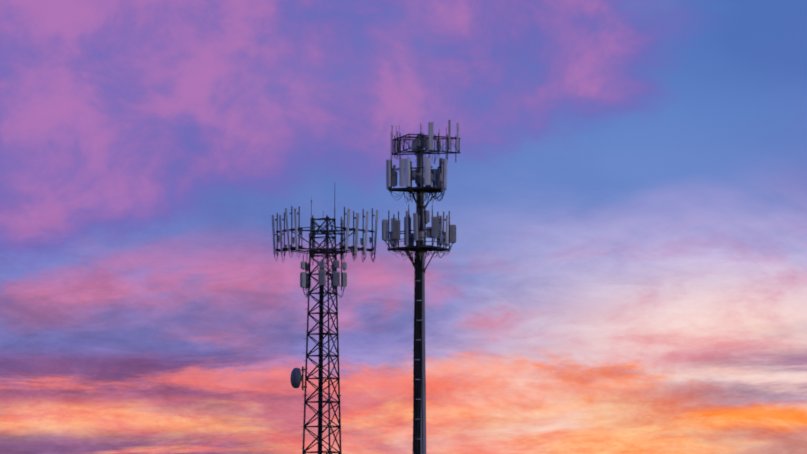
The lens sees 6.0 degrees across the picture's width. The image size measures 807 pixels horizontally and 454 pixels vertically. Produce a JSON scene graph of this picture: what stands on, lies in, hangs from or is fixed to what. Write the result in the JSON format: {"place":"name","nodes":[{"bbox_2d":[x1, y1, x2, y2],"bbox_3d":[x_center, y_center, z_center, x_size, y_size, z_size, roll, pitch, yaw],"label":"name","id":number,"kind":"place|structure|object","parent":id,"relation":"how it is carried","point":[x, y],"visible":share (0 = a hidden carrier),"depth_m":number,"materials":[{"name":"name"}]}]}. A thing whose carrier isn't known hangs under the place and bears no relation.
{"place":"outdoors","nodes":[
{"label":"outdoors","id":0,"kind":"place"},
{"bbox_2d":[0,0,806,453],"label":"sky","id":1,"kind":"structure","parent":0,"point":[625,196],"materials":[{"name":"multicoloured"}]},
{"label":"ground","id":2,"kind":"structure","parent":0,"visible":0},
{"bbox_2d":[272,196,377,453],"bbox_3d":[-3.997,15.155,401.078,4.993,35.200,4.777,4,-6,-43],"label":"lattice tower","id":3,"kind":"structure","parent":2,"relation":"on","point":[322,274],"depth_m":401.95,"materials":[{"name":"metal"}]},
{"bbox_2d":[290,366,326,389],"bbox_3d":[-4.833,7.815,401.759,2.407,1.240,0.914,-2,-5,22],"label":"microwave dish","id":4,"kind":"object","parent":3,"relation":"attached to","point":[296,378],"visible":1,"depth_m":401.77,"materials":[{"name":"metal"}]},
{"bbox_2d":[382,120,460,453],"bbox_3d":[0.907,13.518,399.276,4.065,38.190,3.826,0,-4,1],"label":"monopole","id":5,"kind":"object","parent":2,"relation":"on","point":[423,174],"visible":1,"depth_m":399.93,"materials":[{"name":"metal"}]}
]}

